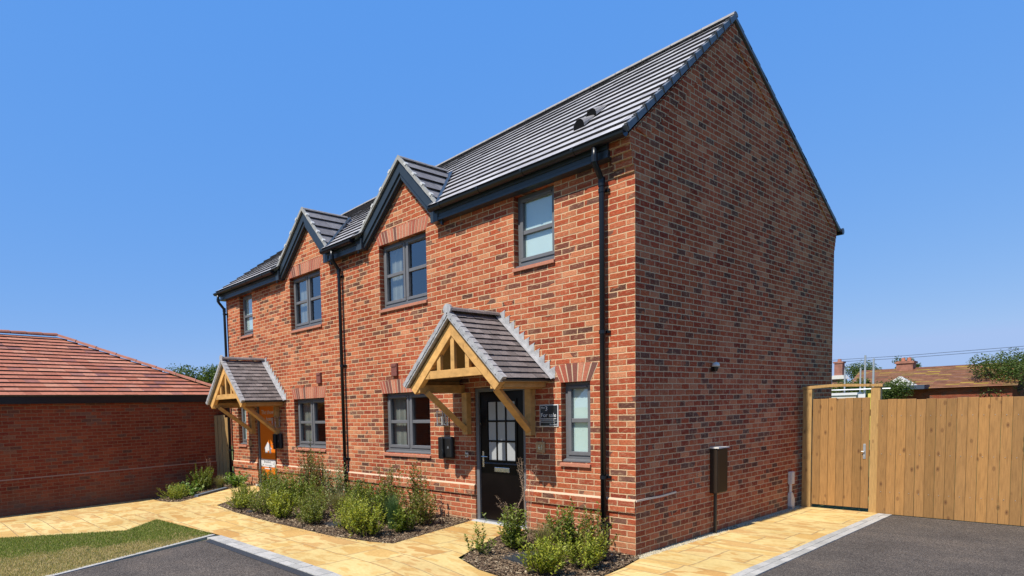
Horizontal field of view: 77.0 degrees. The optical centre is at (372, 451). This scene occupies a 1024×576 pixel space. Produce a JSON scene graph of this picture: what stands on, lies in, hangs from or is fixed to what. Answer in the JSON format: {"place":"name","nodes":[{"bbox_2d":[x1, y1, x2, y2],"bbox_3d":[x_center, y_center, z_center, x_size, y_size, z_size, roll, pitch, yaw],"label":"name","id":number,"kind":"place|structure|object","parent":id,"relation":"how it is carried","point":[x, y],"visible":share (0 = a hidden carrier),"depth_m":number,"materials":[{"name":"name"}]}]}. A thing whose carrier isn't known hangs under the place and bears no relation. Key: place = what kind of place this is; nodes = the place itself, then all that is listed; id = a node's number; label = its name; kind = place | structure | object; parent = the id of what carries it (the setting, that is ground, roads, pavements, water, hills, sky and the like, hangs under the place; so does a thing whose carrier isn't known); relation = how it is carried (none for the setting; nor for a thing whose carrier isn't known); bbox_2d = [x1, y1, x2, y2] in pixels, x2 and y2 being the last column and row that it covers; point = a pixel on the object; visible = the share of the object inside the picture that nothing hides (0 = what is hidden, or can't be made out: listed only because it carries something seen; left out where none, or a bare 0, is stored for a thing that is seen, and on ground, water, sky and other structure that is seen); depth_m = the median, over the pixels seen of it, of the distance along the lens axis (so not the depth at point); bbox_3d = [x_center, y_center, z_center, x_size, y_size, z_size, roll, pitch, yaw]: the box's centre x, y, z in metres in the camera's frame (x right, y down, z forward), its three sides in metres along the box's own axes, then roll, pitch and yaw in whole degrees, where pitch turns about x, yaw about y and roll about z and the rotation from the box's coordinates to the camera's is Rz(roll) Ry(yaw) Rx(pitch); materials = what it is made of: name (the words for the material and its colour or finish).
{"place":"outdoors","nodes":[
{"label":"outdoors","id":0,"kind":"place"},
{"bbox_2d":[0,520,209,575],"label":"dry grass","id":1,"kind":"structure","parent":0,"point":[126,550],"depth_m":7.89,"materials":[{"name":"plant"}]},
{"bbox_2d":[0,519,210,559],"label":"grass","id":2,"kind":"structure","parent":0,"point":[36,541],"depth_m":9.02,"materials":[{"name":"plant"}]},
{"bbox_2d":[0,486,876,575],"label":"path","id":3,"kind":"structure","parent":0,"point":[725,553],"depth_m":8.50,"materials":[{"name":"stone"}]},
{"bbox_2d":[0,0,1023,382],"label":"sky","id":4,"kind":"structure","parent":0,"point":[154,154],"materials":[{"name":"blue"}]},
{"bbox_2d":[58,515,1023,575],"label":"tarmac road","id":5,"kind":"structure","parent":0,"point":[893,545],"depth_m":7.38,"materials":[{"name":"asphalt"}]},
{"bbox_2d":[206,539,313,575],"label":"drainage joint","id":6,"kind":"object","parent":5,"relation":"on","point":[272,563],"visible":1,"depth_m":7.49,"materials":[{"name":"concrete"}]},
{"bbox_2d":[161,420,1023,563],"bbox_3d":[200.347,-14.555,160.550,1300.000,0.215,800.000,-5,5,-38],"label":"ground","id":7,"kind":"structure","parent":0,"point":[821,506],"depth_m":10.62,"materials":[{"name":"soil"}]},
{"bbox_2d":[0,330,227,516],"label":"brick garage","id":8,"kind":"structure","parent":7,"relation":"on","point":[79,430],"depth_m":14.41,"materials":[{"name":"red tile"}]},
{"bbox_2d":[47,534,214,575],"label":"kerb","id":9,"kind":"structure","parent":7,"relation":"on","point":[152,550],"depth_m":8.04,"materials":[{"name":"concrete"}]},
{"bbox_2d":[148,363,200,393],"bbox_3d":[-12.430,-2.917,40.006,3.429,5.480,4.882,-2,4,-5],"label":"broadleaf tree","id":10,"kind":"object","parent":7,"relation":"on","point":[186,372],"visible":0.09,"depth_m":38.71,"materials":[{"name":"green plant"}]},
{"bbox_2d":[178,363,217,386],"bbox_3d":[-9.367,-3.109,39.158,5.910,5.795,4.421,-3,4,-23],"label":"broadleaf tree","id":11,"kind":"object","parent":7,"relation":"on","point":[211,372],"visible":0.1,"depth_m":38.61,"materials":[{"name":"green plant"}]},
{"bbox_2d":[154,484,252,501],"bbox_3d":[-3.921,1.011,14.793,2.560,0.197,2.800,-5,5,-38],"label":"planting bed","id":12,"kind":"object","parent":7,"relation":"on","point":[206,490],"visible":0.16,"depth_m":15.38,"materials":[{"name":"soil"}]},
{"bbox_2d":[158,481,189,500],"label":"shrub","id":13,"kind":"object","parent":12,"relation":"on","point":[183,493],"visible":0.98,"depth_m":13.77,"materials":[{"name":"green plant"}]},
{"bbox_2d":[166,480,204,496],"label":"broadleaf plant","id":14,"kind":"object","parent":12,"relation":"on","point":[193,491],"visible":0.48,"depth_m":14.50,"materials":[{"name":"green plant"}]},
{"bbox_2d":[186,464,218,489],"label":"leafy shrub","id":15,"kind":"object","parent":12,"relation":"on","point":[206,482],"visible":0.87,"depth_m":15.36,"materials":[{"name":"green plant"}]},
{"bbox_2d":[194,487,227,496],"bbox_3d":[-3.764,0.936,14.557,0.167,0.084,1.169,0,4,22],"label":"stone edging","id":16,"kind":"object","parent":12,"relation":"on","point":[209,492],"visible":0.89,"depth_m":14.53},
{"bbox_2d":[212,473,225,487],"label":"grass clump","id":17,"kind":"object","parent":12,"relation":"on","point":[220,483],"visible":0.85,"depth_m":15.23,"materials":[{"name":"plant"}]},
{"bbox_2d":[222,471,249,487],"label":"broadleaf plant","id":18,"kind":"object","parent":12,"relation":"on","point":[234,479],"visible":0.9,"depth_m":15.33,"materials":[{"name":"green plant"}]},
{"bbox_2d":[214,415,229,481],"bbox_3d":[-3.923,0.003,16.355,0.397,1.918,0.085,-1,4,10],"label":"narrow fence","id":19,"kind":"object","parent":7,"relation":"on","point":[222,453],"visible":0.64,"depth_m":16.32,"materials":[{"name":"wood"}]},
{"bbox_2d":[207,535,341,575],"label":"kerb","id":20,"kind":"structure","parent":7,"relation":"on","point":[288,561],"depth_m":7.54,"materials":[{"name":"concrete"}]},
{"bbox_2d":[153,482,639,575],"bbox_3d":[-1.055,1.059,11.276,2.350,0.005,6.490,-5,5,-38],"label":"planting bed","id":21,"kind":"object","parent":7,"relation":"on","point":[392,535],"visible":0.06,"depth_m":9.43,"materials":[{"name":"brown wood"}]},
{"bbox_2d":[225,489,258,509],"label":"shrub","id":22,"kind":"object","parent":21,"relation":"on","point":[240,503],"visible":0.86,"depth_m":11.56,"materials":[{"name":"green plant"}]},
{"bbox_2d":[230,485,259,506],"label":"shrub","id":23,"kind":"object","parent":21,"relation":"on","point":[242,491],"visible":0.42,"depth_m":12.07,"materials":[{"name":"green plant"}]},
{"bbox_2d":[232,481,260,498],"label":"shrub","id":24,"kind":"object","parent":21,"relation":"on","point":[248,489],"visible":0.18,"depth_m":12.68,"materials":[{"name":"green plant"}]},
{"bbox_2d":[246,485,281,514],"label":"shrub","id":25,"kind":"object","parent":21,"relation":"on","point":[264,507],"visible":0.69,"depth_m":10.87,"materials":[{"name":"green plant"}]},
{"bbox_2d":[254,478,285,500],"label":"shrub","id":26,"kind":"object","parent":21,"relation":"on","point":[275,483],"visible":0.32,"depth_m":11.70,"materials":[{"name":"green plant"}]},
{"bbox_2d":[257,462,283,488],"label":"leafy shrub","id":27,"kind":"object","parent":21,"relation":"on","point":[265,475],"visible":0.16,"depth_m":13.15,"materials":[{"name":"green plant"}]},
{"bbox_2d":[261,475,281,499],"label":"leafy shrub","id":28,"kind":"object","parent":21,"relation":"on","point":[269,482],"visible":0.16,"depth_m":12.10,"materials":[{"name":"green plant"}]},
{"bbox_2d":[259,466,297,492],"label":"leafy shrub","id":29,"kind":"object","parent":21,"relation":"on","point":[268,475],"visible":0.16,"depth_m":12.61,"materials":[{"name":"green plant"}]},
{"bbox_2d":[263,487,302,518],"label":"shrub","id":30,"kind":"object","parent":21,"relation":"on","point":[283,511],"visible":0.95,"depth_m":10.38,"materials":[{"name":"green plant"}]},
{"bbox_2d":[272,468,305,504],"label":"leafy shrub","id":31,"kind":"object","parent":21,"relation":"on","point":[290,488],"visible":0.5,"depth_m":11.72,"materials":[{"name":"green plant"}]},
{"bbox_2d":[290,476,323,507],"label":"leafy shrub","id":32,"kind":"object","parent":21,"relation":"on","point":[299,492],"visible":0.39,"depth_m":11.16,"materials":[{"name":"green plant"}]},
{"bbox_2d":[295,439,321,489],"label":"leafy shrub","id":33,"kind":"object","parent":21,"relation":"on","point":[305,473],"visible":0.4,"depth_m":12.73,"materials":[{"name":"green plant"}]},
{"bbox_2d":[293,498,324,525],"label":"shrub","id":34,"kind":"object","parent":21,"relation":"on","point":[310,518],"visible":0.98,"depth_m":9.68,"materials":[{"name":"green plant"}]},
{"bbox_2d":[293,487,329,520],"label":"shrub","id":35,"kind":"object","parent":21,"relation":"on","point":[311,500],"visible":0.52,"depth_m":10.17,"materials":[{"name":"green plant"}]},
{"bbox_2d":[297,489,329,514],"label":"shrub","id":36,"kind":"object","parent":21,"relation":"on","point":[325,496],"visible":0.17,"depth_m":10.60,"materials":[{"name":"green plant"}]},
{"bbox_2d":[304,450,326,501],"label":"leafy shrub","id":37,"kind":"object","parent":21,"relation":"on","point":[317,478],"visible":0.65,"depth_m":12.10,"materials":[{"name":"green plant"}]},
{"bbox_2d":[322,521,341,527],"bbox_3d":[-0.583,1.131,9.662,0.230,0.054,0.340,-5,5,-38],"label":"manhole cover","id":38,"kind":"object","parent":21,"relation":"on","point":[329,524],"visible":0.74,"depth_m":9.63,"materials":[{"name":"plastic"}]},
{"bbox_2d":[320,460,354,508],"bbox_3d":[-0.651,0.600,11.243,0.607,0.895,0.784,1,4,31],"label":"variegated shrub","id":39,"kind":"object","parent":21,"relation":"on","point":[331,490],"visible":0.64,"depth_m":11.21,"materials":[{"name":"green plant"}]},
{"bbox_2d":[329,487,345,513],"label":"grass clump","id":40,"kind":"object","parent":21,"relation":"on","point":[334,501],"visible":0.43,"depth_m":10.63,"materials":[{"name":"plant"}]},
{"bbox_2d":[335,493,364,513],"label":"shrub","id":41,"kind":"object","parent":21,"relation":"on","point":[343,502],"visible":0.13,"depth_m":9.90,"materials":[{"name":"green plant"}]},
{"bbox_2d":[338,493,365,525],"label":"shrub","id":42,"kind":"object","parent":21,"relation":"on","point":[352,498],"visible":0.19,"depth_m":9.41,"materials":[{"name":"green plant"}]},
{"bbox_2d":[329,488,375,534],"bbox_3d":[-0.252,0.864,8.948,0.669,0.645,0.707,-5,5,-38],"label":"shrub","id":43,"kind":"object","parent":21,"relation":"on","point":[343,522],"visible":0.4,"depth_m":8.98,"materials":[{"name":"green plant"}]},
{"bbox_2d":[345,480,376,515],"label":"leafy shrub","id":44,"kind":"object","parent":21,"relation":"on","point":[359,490],"visible":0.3,"depth_m":10.39,"materials":[{"name":"green plant"}]},
{"bbox_2d":[348,478,378,504],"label":"leafy shrub","id":45,"kind":"object","parent":21,"relation":"on","point":[361,484],"visible":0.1,"depth_m":10.85,"materials":[{"name":"green plant"}]},
{"bbox_2d":[345,497,387,537],"bbox_3d":[-0.066,0.908,8.735,0.619,0.576,0.709,-1,4,7],"label":"shrub","id":46,"kind":"object","parent":21,"relation":"on","point":[367,526],"visible":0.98,"depth_m":8.62,"materials":[{"name":"green plant"}]},
{"bbox_2d":[367,488,390,521],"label":"leafy shrub","id":47,"kind":"object","parent":21,"relation":"on","point":[376,492],"visible":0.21,"depth_m":9.90,"materials":[{"name":"green plant"}]},
{"bbox_2d":[369,480,404,524],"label":"leafy shrub","id":48,"kind":"object","parent":21,"relation":"on","point":[380,498],"visible":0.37,"depth_m":9.56,"materials":[{"name":"green plant"}]},
{"bbox_2d":[374,462,405,507],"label":"leafy shrub","id":49,"kind":"object","parent":21,"relation":"on","point":[390,486],"visible":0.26,"depth_m":10.30,"materials":[{"name":"green plant"}]},
{"bbox_2d":[381,492,404,529],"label":"grass clump","id":50,"kind":"object","parent":21,"relation":"on","point":[391,506],"visible":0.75,"depth_m":9.15,"materials":[{"name":"plant"}]},
{"bbox_2d":[388,503,417,532],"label":"leafy shrub","id":51,"kind":"object","parent":21,"relation":"on","point":[402,524],"visible":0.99,"depth_m":8.87,"materials":[{"name":"green plant"}]},
{"bbox_2d":[396,457,432,518],"bbox_3d":[0.713,0.581,9.861,0.518,1.033,0.613,-5,5,-38],"label":"leafy shrub","id":52,"kind":"object","parent":21,"relation":"on","point":[415,485],"visible":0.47,"depth_m":9.87,"materials":[{"name":"green plant"}]},
{"bbox_2d":[397,487,437,525],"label":"leafy shrub","id":53,"kind":"object","parent":21,"relation":"on","point":[422,516],"visible":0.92,"depth_m":9.37,"materials":[{"name":"green plant"}]},
{"bbox_2d":[206,11,843,556],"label":"semi detached house","id":54,"kind":"structure","parent":7,"relation":"on","point":[618,265],"depth_m":9.13,"materials":[{"name":"red brick"}]},
{"bbox_2d":[238,408,246,446],"bbox_3d":[-3.233,-0.683,15.829,0.194,1.110,0.458,-5,5,-38],"label":"window","id":55,"kind":"structure","parent":54,"relation":"in","point":[244,430],"depth_m":15.95,"materials":[{"name":"grey glass"}]},
{"bbox_2d":[239,294,252,338],"bbox_3d":[-3.032,-3.320,15.296,0.194,1.042,0.688,-5,5,-38],"label":"window","id":56,"kind":"structure","parent":54,"relation":"in","point":[247,300],"depth_m":15.44,"materials":[{"name":"grey glass"}]},
{"bbox_2d":[257,406,276,482],"bbox_3d":[-2.470,-0.159,14.891,0.105,2.007,0.944,-5,5,-38],"label":"door","id":57,"kind":"structure","parent":54,"relation":"in","point":[267,455],"depth_m":14.96,"materials":[{"name":"metal"}]},
{"bbox_2d":[271,417,279,427],"bbox_3d":[-2.191,-0.664,14.256,0.156,0.244,0.144,-5,5,-38],"label":"wall lantern","id":58,"kind":"object","parent":54,"relation":"attached to","point":[275,421],"depth_m":14.22,"materials":[{"name":"metal"}]},
{"bbox_2d":[273,434,282,448],"bbox_3d":[-2.158,-0.235,14.275,0.134,0.360,0.280,-5,5,-38],"label":"wall charger","id":59,"kind":"object","parent":54,"relation":"attached to","point":[277,441],"depth_m":14.23,"materials":[{"name":"black plastic"}]},
{"bbox_2d":[290,270,321,332],"bbox_3d":[-1.334,-3.151,13.176,0.256,1.172,1.228,-5,5,-38],"label":"window","id":60,"kind":"structure","parent":54,"relation":"in","point":[305,282],"depth_m":13.37,"materials":[{"name":"grey glass"}]},
{"bbox_2d":[294,398,326,451],"bbox_3d":[-1.258,-0.579,13.345,0.256,1.110,1.228,-5,5,-38],"label":"window","id":61,"kind":"structure","parent":54,"relation":"in","point":[310,422],"depth_m":13.54,"materials":[{"name":"grey glass"}]},
{"bbox_2d":[379,232,427,312],"bbox_3d":[0.585,-3.047,10.713,0.256,1.172,1.240,-5,5,-38],"label":"window","id":62,"kind":"structure","parent":54,"relation":"in","point":[396,276],"depth_m":10.93,"materials":[{"name":"grey glass"}]},
{"bbox_2d":[383,392,430,457],"bbox_3d":[0.661,-0.474,10.882,0.256,1.110,1.240,-5,5,-38],"label":"window","id":63,"kind":"structure","parent":54,"relation":"in","point":[401,431],"depth_m":11.11,"materials":[{"name":"grey glass"}]},
{"bbox_2d":[436,411,448,425],"bbox_3d":[1.134,-0.533,9.984,0.156,0.244,0.144,-5,5,-38],"label":"wall lantern","id":64,"kind":"object","parent":54,"relation":"attached to","point":[444,419],"depth_m":9.99,"materials":[{"name":"metal"}]},
{"bbox_2d":[438,436,454,458],"bbox_3d":[1.184,-0.063,9.986,0.134,0.360,0.280,-5,5,-38],"label":"wall charger","id":65,"kind":"object","parent":54,"relation":"attached to","point":[446,446],"depth_m":9.96,"materials":[{"name":"black plastic"}]},
{"bbox_2d":[475,388,526,526],"bbox_3d":[1.922,0.075,9.254,0.105,2.057,0.964,-5,5,-38],"label":"door","id":66,"kind":"structure","parent":54,"relation":"in","point":[500,439],"depth_m":9.30,"materials":[{"name":"black glass"}]},
{"bbox_2d":[512,185,554,272],"bbox_3d":[2.241,-3.033,8.530,0.194,1.042,0.693,-5,5,-38],"label":"window","id":67,"kind":"structure","parent":54,"relation":"in","point":[536,209],"depth_m":8.59,"materials":[{"name":"grey glass"}]},
{"bbox_2d":[536,442,544,452],"bbox_3d":[2.323,-0.062,8.609,0.023,0.154,0.140,-5,5,-38],"label":"number plaque","id":68,"kind":"object","parent":54,"relation":"attached to","point":[540,447],"visible":1,"depth_m":8.60,"materials":[{"name":"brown wood"}]},
{"bbox_2d":[540,404,558,426],"bbox_3d":[2.399,-0.489,8.473,0.016,0.300,0.300,-5,5,-38],"label":"for sale sign","id":69,"kind":"object","parent":54,"relation":"attached to","point":[549,415],"visible":1,"depth_m":8.46,"materials":[{"name":"plastic"}]},
{"bbox_2d":[560,381,590,467],"bbox_3d":[2.709,-0.360,8.203,0.194,1.110,0.456,-5,5,-38],"label":"window","id":70,"kind":"structure","parent":54,"relation":"in","point":[578,435],"depth_m":8.27,"materials":[{"name":"grey glass"}]},
{"bbox_2d":[711,362,719,370],"bbox_3d":[4.756,-1.177,8.647,0.100,0.126,0.103,-5,5,-38],"label":"security light","id":71,"kind":"object","parent":54,"relation":"attached to","point":[715,366],"visible":1,"depth_m":8.62,"materials":[{"name":"white plastic"}]},
{"bbox_2d":[709,446,729,532],"bbox_3d":[4.904,0.543,8.822,0.340,1.242,0.124,-5,5,-38],"label":"meter box","id":72,"kind":"object","parent":54,"relation":"attached to","point":[718,467],"visible":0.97,"depth_m":8.74,"materials":[{"name":"brown plastic"}]},
{"bbox_2d":[718,448,727,492],"bbox_3d":[4.922,0.262,8.770,0.290,0.600,0.012,-5,5,-38],"label":"door","id":73,"kind":"structure","parent":72,"relation":"in","point":[722,453],"depth_m":8.76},
{"bbox_2d":[788,471,794,508],"bbox_3d":[7.103,0.655,10.576,0.150,0.640,0.066,-5,5,-38],"label":"cable conduit","id":74,"kind":"object","parent":54,"relation":"attached to","point":[791,481],"visible":0.99,"depth_m":10.54,"materials":[{"name":"grey plastic"}]},
{"bbox_2d":[464,533,637,575],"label":"planting bed","id":75,"kind":"object","parent":7,"relation":"on","point":[473,565],"visible":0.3,"depth_m":7.21,"materials":[{"name":"soil"}]},
{"bbox_2d":[464,512,496,554],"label":"young shrub","id":76,"kind":"object","parent":75,"relation":"on","point":[478,545],"visible":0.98,"depth_m":7.61,"materials":[{"name":"green plant"}]},
{"bbox_2d":[494,494,521,528],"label":"dry seed stems","id":77,"kind":"object","parent":75,"relation":"on","point":[507,512],"visible":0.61,"depth_m":8.37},
{"bbox_2d":[497,503,530,550],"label":"leafy shrub","id":78,"kind":"object","parent":75,"relation":"on","point":[510,537],"visible":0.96,"depth_m":7.75,"materials":[{"name":"green plant"}]},
{"bbox_2d":[498,550,535,566],"bbox_3d":[1.818,1.270,7.505,0.500,0.054,0.500,-5,5,-38],"label":"manhole cover","id":79,"kind":"object","parent":75,"relation":"on","point":[513,558],"visible":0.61,"depth_m":7.41,"materials":[{"name":"plastic"}]},
{"bbox_2d":[517,458,536,541],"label":"dry seed stems","id":80,"kind":"object","parent":75,"relation":"on","point":[528,537],"visible":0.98,"depth_m":8.09,"materials":[{"name":"plant"}]},
{"bbox_2d":[527,519,555,547],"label":"grass clump","id":81,"kind":"object","parent":75,"relation":"on","point":[543,533],"visible":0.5,"depth_m":7.79,"materials":[{"name":"plant"}]},
{"bbox_2d":[516,535,567,575],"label":"shrub","id":82,"kind":"object","parent":75,"relation":"on","point":[547,565],"visible":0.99,"depth_m":6.80,"materials":[{"name":"green plant"}]},
{"bbox_2d":[524,528,574,567],"bbox_3d":[2.042,1.125,7.261,0.595,0.416,0.618,1,5,36],"label":"shrub","id":83,"kind":"object","parent":75,"relation":"on","point":[550,547],"visible":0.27,"depth_m":7.25,"materials":[{"name":"green plant"}]},
{"bbox_2d":[541,512,563,543],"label":"leafy shrub","id":84,"kind":"object","parent":75,"relation":"on","point":[553,521],"visible":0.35,"depth_m":8.09,"materials":[{"name":"green plant"}]},
{"bbox_2d":[546,498,594,554],"bbox_3d":[2.446,0.932,7.686,0.620,0.698,0.573,0,4,29],"label":"leafy shrub","id":85,"kind":"object","parent":75,"relation":"on","point":[567,523],"visible":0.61,"depth_m":7.63,"materials":[{"name":"green plant"}]},
{"bbox_2d":[563,527,606,571],"bbox_3d":[2.421,1.088,7.111,0.474,0.526,0.568,1,4,31],"label":"shrub","id":86,"kind":"object","parent":75,"relation":"on","point":[591,555],"visible":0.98,"depth_m":7.03,"materials":[{"name":"green plant"}]},
{"bbox_2d":[569,501,619,560],"bbox_3d":[2.673,0.951,7.428,0.603,0.732,0.440,-2,4,2],"label":"leafy shrub","id":87,"kind":"object","parent":75,"relation":"on","point":[595,534],"visible":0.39,"depth_m":7.42,"materials":[{"name":"green plant"}]},
{"bbox_2d":[730,513,891,575],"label":"kerb","id":88,"kind":"structure","parent":7,"relation":"on","point":[775,562],"depth_m":7.75,"materials":[{"name":"concrete"}]},
{"bbox_2d":[832,359,849,388],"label":"brick chimney stack","id":89,"kind":"object","parent":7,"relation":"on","point":[839,366],"visible":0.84,"depth_m":53.61,"materials":[{"name":"brick"}]},
{"bbox_2d":[801,384,884,512],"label":"side gate","id":90,"kind":"structure","parent":7,"relation":"on","point":[834,460],"depth_m":10.29,"materials":[{"name":"wood"}]},
{"bbox_2d":[844,369,845,392],"bbox_3d":[20.022,-1.946,26.487,0.055,3.070,0.055,0,4,30],"label":"scaffold pole","id":91,"kind":"object","parent":7,"relation":"on","point":[844,378],"visible":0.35,"depth_m":26.39,"materials":[{"name":"metal"}]},
{"bbox_2d":[831,392,862,436],"bbox_3d":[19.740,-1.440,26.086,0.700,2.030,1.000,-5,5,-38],"label":"site cabin","id":92,"kind":"object","parent":7,"relation":"on","point":[845,395],"visible":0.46,"depth_m":25.75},
{"bbox_2d":[832,377,870,392],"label":"broadleaf tree","id":93,"kind":"object","parent":7,"relation":"on","point":[857,380],"visible":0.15,"depth_m":47.52,"materials":[{"name":"green plant"}]},
{"bbox_2d":[845,360,880,381],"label":"broadleaf tree","id":94,"kind":"object","parent":7,"relation":"on","point":[855,369],"visible":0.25,"depth_m":58.86,"materials":[{"name":"green plant"}]},
{"bbox_2d":[864,355,865,393],"bbox_3d":[20.438,-2.188,25.926,0.066,3.600,0.066,-3,4,-15],"label":"scaffold pole","id":95,"kind":"object","parent":7,"relation":"on","point":[864,373],"visible":0.35,"depth_m":25.83,"materials":[{"name":"metal"}]},
{"bbox_2d":[832,388,890,390],"bbox_3d":[19.069,-2.664,27.477,0.056,0.086,5.900,-5,5,-38],"label":"scaffold rail","id":96,"kind":"object","parent":95,"relation":"attached to","point":[856,389],"visible":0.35,"depth_m":26.09,"materials":[{"name":"metal"}]},
{"bbox_2d":[872,358,874,383],"bbox_3d":[20.612,-2.103,25.710,0.066,3.450,0.066,0,4,30],"label":"scaffold pole","id":97,"kind":"object","parent":7,"relation":"on","point":[873,370],"visible":0.35,"depth_m":25.61,"materials":[{"name":"metal"}]},
{"bbox_2d":[852,377,916,399],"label":"broadleaf tree","id":98,"kind":"object","parent":7,"relation":"on","point":[887,394],"visible":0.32,"depth_m":44.80,"materials":[{"name":"green plant"}]},
{"bbox_2d":[892,355,921,368],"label":"broadleaf tree","id":99,"kind":"object","parent":7,"relation":"on","point":[917,364],"visible":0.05,"depth_m":57.77,"materials":[{"name":"green plant"}]},
{"bbox_2d":[851,357,1023,410],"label":"distant house","id":100,"kind":"structure","parent":7,"relation":"on","point":[949,382],"depth_m":49.27,"materials":[{"name":"brick"}]},
{"bbox_2d":[876,396,1023,525],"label":"board fence","id":101,"kind":"object","parent":7,"relation":"on","point":[959,493],"visible":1,"depth_m":9.19,"materials":[{"name":"wood"}]},
{"bbox_2d":[965,347,1023,397],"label":"broadleaf tree","id":102,"kind":"object","parent":7,"relation":"on","point":[1013,361],"visible":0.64,"depth_m":46.70,"materials":[{"name":"green plant"}]},
{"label":"gravel strip","id":103,"kind":"structure","parent":7,"relation":"on","visible":0},
{"bbox_2d":[635,506,800,558],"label":"white pebbles","id":104,"kind":"object","parent":103,"relation":"on","point":[669,547],"visible":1,"depth_m":8.71,"materials":[{"name":"gravel"}]},
{"bbox_2d":[841,346,1022,361],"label":"overhead cables","id":105,"kind":"object","parent":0,"point":[936,355],"visible":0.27,"depth_m":57.52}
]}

